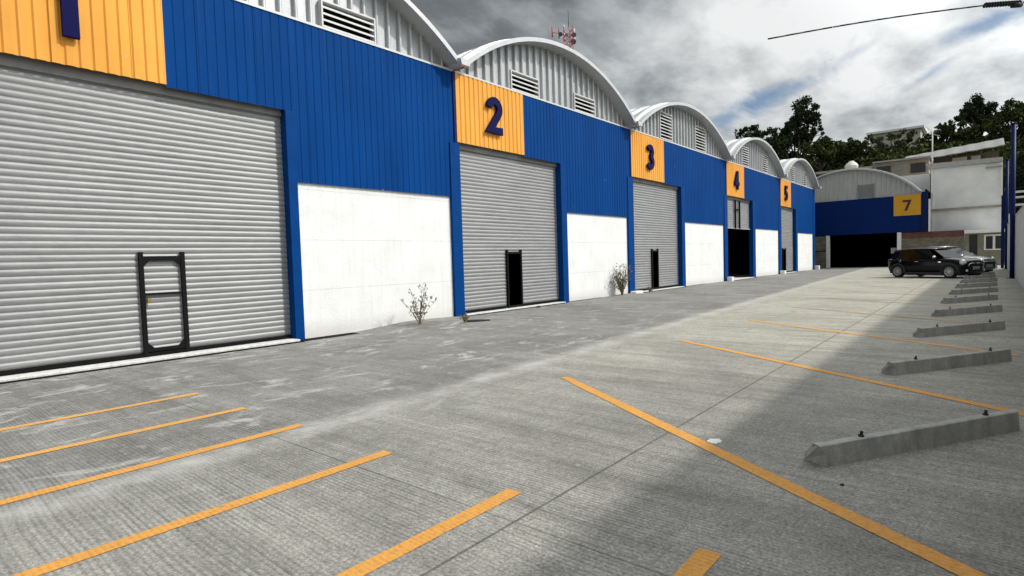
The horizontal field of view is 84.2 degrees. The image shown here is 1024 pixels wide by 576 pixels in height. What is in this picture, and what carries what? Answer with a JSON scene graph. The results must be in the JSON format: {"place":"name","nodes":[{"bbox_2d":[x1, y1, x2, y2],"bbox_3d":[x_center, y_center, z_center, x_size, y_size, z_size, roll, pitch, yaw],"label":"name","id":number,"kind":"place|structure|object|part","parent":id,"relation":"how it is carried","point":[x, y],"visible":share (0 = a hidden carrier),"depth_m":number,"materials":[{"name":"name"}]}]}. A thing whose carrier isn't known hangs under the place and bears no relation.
{"place":"outdoors","nodes":[
{"label":"outdoors","id":0,"kind":"place"},
{"bbox_2d":[467,319,489,321],"bbox_3d":[-0.820,0.777,13.619,0.617,0.030,0.180,-1,3,-21],"label":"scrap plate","id":1,"kind":"object","parent":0,"point":[478,320],"visible":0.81,"depth_m":13.59,"materials":[{"name":"grey metal"}]},
{"bbox_2d":[0,265,1023,575],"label":"concrete yard","id":2,"kind":"structure","parent":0,"point":[454,415],"depth_m":4.42,"materials":[{"name":"grey concrete"}]},
{"bbox_2d":[0,393,198,430],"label":"parking line","id":3,"kind":"object","parent":2,"relation":"on","point":[34,423],"visible":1,"depth_m":5.80,"materials":[{"name":"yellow paint"}]},
{"bbox_2d":[0,407,246,461],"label":"parking line","id":4,"kind":"object","parent":2,"relation":"on","point":[106,437],"visible":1,"depth_m":4.95,"materials":[{"name":"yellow paint"}]},
{"bbox_2d":[0,424,302,504],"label":"parking line","id":5,"kind":"object","parent":2,"relation":"on","point":[66,485],"visible":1,"depth_m":4.14,"materials":[{"name":"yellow paint"}]},
{"bbox_2d":[11,450,390,575],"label":"parking line","id":6,"kind":"object","parent":2,"relation":"on","point":[62,562],"visible":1,"depth_m":3.22,"materials":[{"name":"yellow paint"}]},
{"bbox_2d":[0,0,470,383],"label":"warehouse bay","id":7,"kind":"object","parent":2,"relation":"on","point":[182,179],"visible":1,"depth_m":10.38,"materials":[{"name":"blue paint"}]},
{"bbox_2d":[400,283,436,324],"bbox_3d":[-2.150,0.367,13.112,0.516,0.987,0.927,4,7,66],"label":"weed","id":8,"kind":"object","parent":2,"relation":"on","point":[422,300],"visible":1,"depth_m":13.11,"materials":[{"name":"green plant"}]},
{"bbox_2d":[335,489,520,575],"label":"parking line","id":9,"kind":"object","parent":2,"relation":"on","point":[393,553],"visible":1,"depth_m":2.95,"materials":[{"name":"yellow paint"}]},
{"bbox_2d":[459,312,469,322],"bbox_3d":[-1.128,0.700,13.386,0.184,0.258,0.353,-1,3,19],"label":"weed","id":10,"kind":"object","parent":2,"relation":"on","point":[465,318],"visible":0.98,"depth_m":13.34,"materials":[{"name":"green plant"}]},
{"bbox_2d":[449,37,642,316],"bbox_3d":[-8.710,-3.689,27.186,27.800,8.445,9.967,1,4,40],"label":"warehouse bay","id":11,"kind":"object","parent":2,"relation":"on","point":[539,160],"visible":0.4,"depth_m":17.82,"materials":[{"name":"blue paint"}]},
{"bbox_2d":[610,263,632,294],"bbox_3d":[4.042,-0.328,21.157,0.854,1.254,1.017,1,4,40],"label":"weed","id":12,"kind":"object","parent":2,"relation":"on","point":[620,286],"visible":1,"depth_m":21.14,"materials":[{"name":"green plant"}]},
{"bbox_2d":[627,102,735,292],"bbox_3d":[-2.262,-4.251,34.868,27.800,8.445,11.077,1,4,40],"label":"warehouse bay","id":13,"kind":"object","parent":2,"relation":"on","point":[679,154],"visible":0.38,"depth_m":25.71,"materials":[{"name":"blue paint"}]},
{"bbox_2d":[672,548,721,575],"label":"parking line","id":14,"kind":"object","parent":2,"relation":"on","point":[700,562],"visible":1,"depth_m":2.61,"materials":[{"name":"yellow paint"}]},
{"bbox_2d":[707,438,721,443],"bbox_3d":[1.547,1.167,4.322,0.111,0.004,0.138,1,4,40],"label":"paint blob","id":15,"kind":"object","parent":2,"relation":"on","point":[714,441],"visible":1,"depth_m":4.31,"materials":[{"name":"white paint"}]},
{"bbox_2d":[723,137,787,280],"bbox_3d":[4.420,-4.833,42.829,27.800,8.445,10.857,1,4,40],"label":"warehouse bay","id":16,"kind":"object","parent":2,"relation":"on","point":[754,171],"visible":0.21,"depth_m":34.73,"materials":[{"name":"blue paint"}]},
{"bbox_2d":[560,377,987,575],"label":"parking line","id":17,"kind":"object","parent":2,"relation":"on","point":[958,568],"visible":1,"depth_m":3.26,"materials":[{"name":"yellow paint"}]},
{"bbox_2d":[778,158,820,273],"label":"warehouse bay","id":18,"kind":"object","parent":2,"relation":"on","point":[799,184],"visible":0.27,"depth_m":41.65,"materials":[{"name":"blue paint"}]},
{"bbox_2d":[682,340,1023,415],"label":"parking line","id":19,"kind":"object","parent":2,"relation":"on","point":[919,391],"visible":0.98,"depth_m":6.07,"materials":[{"name":"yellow paint"}]},
{"bbox_2d":[815,168,930,268],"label":"warehouse bay","id":20,"kind":"object","parent":2,"relation":"on","point":[856,225],"visible":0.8,"depth_m":48.04,"materials":[{"name":"blue paint"}]},
{"bbox_2d":[748,320,1018,355],"bbox_3d":[5.816,0.779,9.735,0.120,0.001,5.030,-3,3,-17],"label":"parking line","id":21,"kind":"object","parent":2,"relation":"on","point":[880,337],"visible":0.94,"depth_m":9.16,"materials":[{"name":"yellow paint"}]},
{"bbox_2d":[795,307,1009,326],"bbox_3d":[8.035,0.585,12.383,0.120,0.001,5.030,-3,3,-17],"label":"parking line","id":22,"kind":"object","parent":2,"relation":"on","point":[890,315],"visible":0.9,"depth_m":12.19,"materials":[{"name":"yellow paint"}]},
{"bbox_2d":[804,409,1019,467],"bbox_3d":[2.933,1.043,4.119,1.986,0.189,0.184,-3,3,-19],"label":"wheel stop","id":23,"kind":"object","parent":2,"relation":"on","point":[848,450],"visible":1,"depth_m":3.99,"materials":[{"name":"concrete"}]},
{"bbox_2d":[830,298,1006,309],"bbox_3d":[10.257,0.392,15.030,0.120,0.001,5.027,-3,3,-17],"label":"parking line","id":24,"kind":"object","parent":2,"relation":"on","point":[907,303],"visible":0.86,"depth_m":14.76,"materials":[{"name":"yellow paint"}]},
{"bbox_2d":[850,291,1000,298],"bbox_3d":[12.477,0.198,17.677,0.120,0.001,5.030,-3,3,-17],"label":"parking line","id":25,"kind":"object","parent":2,"relation":"on","point":[913,294],"visible":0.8,"depth_m":17.60,"materials":[{"name":"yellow paint"}]},
{"bbox_2d":[901,230,963,250],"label":"boundary wall","id":26,"kind":"structure","parent":2,"relation":"on","point":[910,240],"depth_m":44.58,"materials":[{"name":"brick"}]},
{"bbox_2d":[888,248,984,277],"bbox_3d":[20.642,-1.253,27.685,2.070,1.450,3.789,-3,3,-18],"label":"parked car","id":27,"kind":"object","parent":2,"relation":"on","point":[946,262],"visible":0.99,"depth_m":27.17,"materials":[{"name":"black paint"}]},
{"bbox_3d":[19.775,-1.666,27.969,0.218,0.420,2.457,-3,3,-16],"label":"side window","id":28,"kind":"part","parent":27,"relation":"part of","materials":[{"name":"black glass"}]},
{"bbox_2d":[881,347,1011,375],"bbox_3d":[5.197,0.848,6.768,1.985,0.189,0.183,-3,3,-18],"label":"wheel stop","id":29,"kind":"object","parent":2,"relation":"on","point":[925,364],"visible":1,"depth_m":6.65,"materials":[{"name":"concrete"}]},
{"bbox_2d":[908,246,997,274],"bbox_3d":[23.161,-1.486,30.233,2.190,1.520,4.209,-3,3,-18],"label":"parked car","id":30,"kind":"object","parent":2,"relation":"on","point":[991,264],"visible":0.25,"depth_m":28.78,"materials":[{"name":"grey paint"}]},
{"bbox_2d":[913,319,1005,337],"bbox_3d":[7.444,0.652,9.440,1.985,0.189,0.185,-3,3,-18],"label":"wheel stop","id":31,"kind":"object","parent":2,"relation":"on","point":[937,330],"visible":1,"depth_m":9.32,"materials":[{"name":"concrete"}]},
{"bbox_2d":[931,303,1002,316],"bbox_3d":[9.704,0.457,12.102,1.986,0.189,0.187,-3,3,-19],"label":"wheel stop","id":32,"kind":"object","parent":2,"relation":"on","point":[990,308],"visible":1,"depth_m":12.00,"materials":[{"name":"concrete"}]},
{"bbox_2d":[940,293,997,303],"bbox_3d":[11.927,0.261,14.796,1.986,0.189,0.185,-3,3,-19],"label":"wheel stop","id":33,"kind":"object","parent":2,"relation":"on","point":[963,299],"visible":1,"depth_m":14.68,"materials":[{"name":"concrete"}]},
{"bbox_2d":[949,287,997,294],"bbox_3d":[14.190,0.066,17.444,1.986,0.189,0.183,-3,3,-18],"label":"wheel stop","id":34,"kind":"object","parent":2,"relation":"on","point":[972,291],"visible":1,"depth_m":17.33,"materials":[{"name":"concrete"}]},
{"bbox_2d":[955,281,997,287],"bbox_3d":[16.449,-0.129,20.105,1.986,0.189,0.183,-3,3,-19],"label":"wheel stop","id":35,"kind":"object","parent":2,"relation":"on","point":[972,285],"visible":0.98,"depth_m":19.99,"materials":[{"name":"concrete"}]},
{"bbox_2d":[959,278,997,282],"bbox_3d":[18.715,-0.324,22.757,1.985,0.189,0.183,-3,3,-18],"label":"wheel stop","id":36,"kind":"object","parent":2,"relation":"on","point":[969,280],"visible":0.98,"depth_m":22.64,"materials":[{"name":"concrete"}]},
{"bbox_2d":[963,274,995,278],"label":"wheel stop","id":37,"kind":"object","parent":2,"relation":"on","point":[980,276],"visible":0.93,"depth_m":25.33,"materials":[{"name":"concrete"}]},
{"bbox_2d":[965,272,994,275],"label":"wheel stop","id":38,"kind":"object","parent":2,"relation":"on","point":[987,273],"visible":0.45,"depth_m":28.18,"materials":[{"name":"concrete"}]},
{"bbox_2d":[964,229,1004,264],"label":"guard office","id":39,"kind":"structure","parent":2,"relation":"on","point":[988,244],"depth_m":42.59,"materials":[{"name":"beige stone"}]},
{"bbox_2d":[969,234,977,254],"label":"door","id":40,"kind":"structure","parent":39,"relation":"in","point":[973,239],"depth_m":43.13,"materials":[{"name":"grey glass"}]},
{"bbox_2d":[984,234,1000,249],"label":"window","id":41,"kind":"structure","parent":39,"relation":"in","point":[992,241],"depth_m":42.35,"materials":[{"name":"white paint"}]},
{"bbox_2d":[1001,188,1009,267],"bbox_3d":[30.989,-3.746,35.631,0.380,5.153,1.500,1,4,40],"label":"blue gate frame","id":42,"kind":"object","parent":2,"relation":"on","point":[1002,225],"visible":0.59,"depth_m":36.13,"materials":[{"name":"blue paint"}]},
{"bbox_2d":[1004,159,1008,268],"bbox_3d":[30.457,-4.495,34.911,0.340,6.750,0.340,1,4,40],"label":"steel pole","id":43,"kind":"object","parent":2,"relation":"on","point":[1006,199],"visible":0.76,"depth_m":34.84,"materials":[{"name":"blue metal"}]},
{"bbox_2d":[1007,122,1016,278],"bbox_3d":[21.714,-3.738,24.587,0.340,6.750,0.340,1,4,40],"label":"steel pole","id":44,"kind":"object","parent":2,"relation":"on","point":[1012,202],"visible":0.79,"depth_m":24.54,"materials":[{"name":"blue metal"}]},
{"bbox_2d":[552,13,575,48],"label":"radio mast","id":45,"kind":"object","parent":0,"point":[573,35],"visible":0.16,"depth_m":109.96,"materials":[{"name":"metal"}]},
{"bbox_2d":[410,0,1023,154],"label":"sky","id":46,"kind":"structure","parent":0,"point":[718,58],"materials":[{"name":"grey"}]},
{"bbox_2d":[768,0,1023,39],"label":"overhead cable","id":47,"kind":"object","parent":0,"point":[1015,3],"visible":1,"depth_m":8.99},
{"bbox_2d":[1001,152,1022,256],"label":"hill","id":48,"kind":"structure","parent":0,"point":[1016,193],"depth_m":60.02,"materials":[{"name":"green plant"}]},
{"bbox_2d":[734,124,788,159],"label":"broadleaf tree","id":49,"kind":"object","parent":48,"relation":"on","point":[776,141],"visible":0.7,"depth_m":77.78,"materials":[{"name":"green plant"}]},
{"bbox_2d":[767,95,824,159],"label":"broadleaf tree","id":50,"kind":"object","parent":48,"relation":"on","point":[796,122],"visible":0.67,"depth_m":79.17,"materials":[{"name":"green plant"}]},
{"bbox_2d":[793,135,846,171],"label":"broadleaf tree","id":51,"kind":"object","parent":48,"relation":"on","point":[825,148],"visible":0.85,"depth_m":75.58,"materials":[{"name":"green plant"}]},
{"bbox_2d":[828,137,878,163],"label":"broadleaf tree","id":52,"kind":"object","parent":48,"relation":"on","point":[857,146],"visible":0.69,"depth_m":77.72,"materials":[{"name":"green plant"}]},
{"bbox_2d":[815,155,934,197],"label":"hillside house","id":53,"kind":"structure","parent":48,"relation":"on","point":[915,171],"depth_m":53.78,"materials":[{"name":"grey concrete"}]},
{"bbox_2d":[845,161,858,168],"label":"water tank","id":54,"kind":"object","parent":53,"relation":"on","point":[850,164],"visible":0.91,"depth_m":56.94,"materials":[{"name":"white plastic"}]},
{"bbox_2d":[876,166,889,172],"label":"window","id":55,"kind":"structure","parent":53,"relation":"in","point":[886,168],"depth_m":55.13,"materials":[{"name":"grey glass"}]},
{"bbox_2d":[910,162,925,172],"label":"window","id":56,"kind":"structure","parent":53,"relation":"in","point":[915,167],"depth_m":53.44,"materials":[{"name":"grey glass"}]},
{"bbox_2d":[864,128,917,153],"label":"broadleaf tree","id":57,"kind":"object","parent":48,"relation":"on","point":[881,144],"visible":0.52,"depth_m":83.66,"materials":[{"name":"green plant"}]},
{"bbox_2d":[866,125,927,147],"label":"hilltop house","id":58,"kind":"structure","parent":48,"relation":"on","point":[920,129],"depth_m":108.17,"materials":[{"name":"white concrete"}]},
{"bbox_2d":[811,131,1023,255],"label":"undergrowth","id":59,"kind":"object","parent":48,"relation":"on","point":[884,154],"visible":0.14,"depth_m":74.36,"materials":[{"name":"green plant"}]},
{"bbox_2d":[915,129,953,149],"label":"broadleaf tree","id":60,"kind":"object","parent":48,"relation":"on","point":[927,138],"visible":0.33,"depth_m":79.53,"materials":[{"name":"green plant"}]},
{"bbox_2d":[905,138,1004,162],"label":"hillside house","id":61,"kind":"structure","parent":48,"relation":"on","point":[973,147],"depth_m":54.66,"materials":[{"name":"metal"}]},
{"bbox_2d":[925,157,1002,249],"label":"white building","id":62,"kind":"structure","parent":48,"relation":"on","point":[966,195],"depth_m":46.54,"materials":[{"name":"paint"}]},
{"bbox_2d":[925,126,939,162],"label":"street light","id":63,"kind":"object","parent":62,"relation":"on","point":[932,141],"visible":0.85,"depth_m":48.27,"materials":[{"name":"white paint"}]},
{"bbox_2d":[934,118,998,143],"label":"broadleaf tree","id":64,"kind":"object","parent":48,"relation":"on","point":[974,134],"visible":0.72,"depth_m":76.64,"materials":[{"name":"green plant"}]},
{"bbox_2d":[953,92,999,127],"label":"broadleaf tree","id":65,"kind":"object","parent":48,"relation":"on","point":[972,114],"visible":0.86,"depth_m":87.30,"materials":[{"name":"green plant"}]},
{"bbox_2d":[981,98,1023,142],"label":"broadleaf tree","id":66,"kind":"object","parent":48,"relation":"on","point":[1011,111],"visible":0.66,"depth_m":71.39,"materials":[{"name":"green plant"}]},
{"bbox_2d":[1009,149,1023,201],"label":"broadleaf tree","id":67,"kind":"object","parent":48,"relation":"on","point":[1020,161],"visible":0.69,"depth_m":52.29,"materials":[{"name":"green plant"}]},
{"label":"ground","id":68,"kind":"structure","parent":0,"visible":0},
{"bbox_2d":[1007,205,1023,287],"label":"perimeter wall","id":69,"kind":"structure","parent":68,"relation":"on","point":[1019,246],"depth_m":21.93,"materials":[{"name":"white paint"}]},
{"bbox_2d":[1015,190,1023,205],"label":"pipe railing","id":70,"kind":"object","parent":68,"relation":"on","point":[1021,191],"depth_m":33.69,"materials":[{"name":"grey metal"}]}
]}

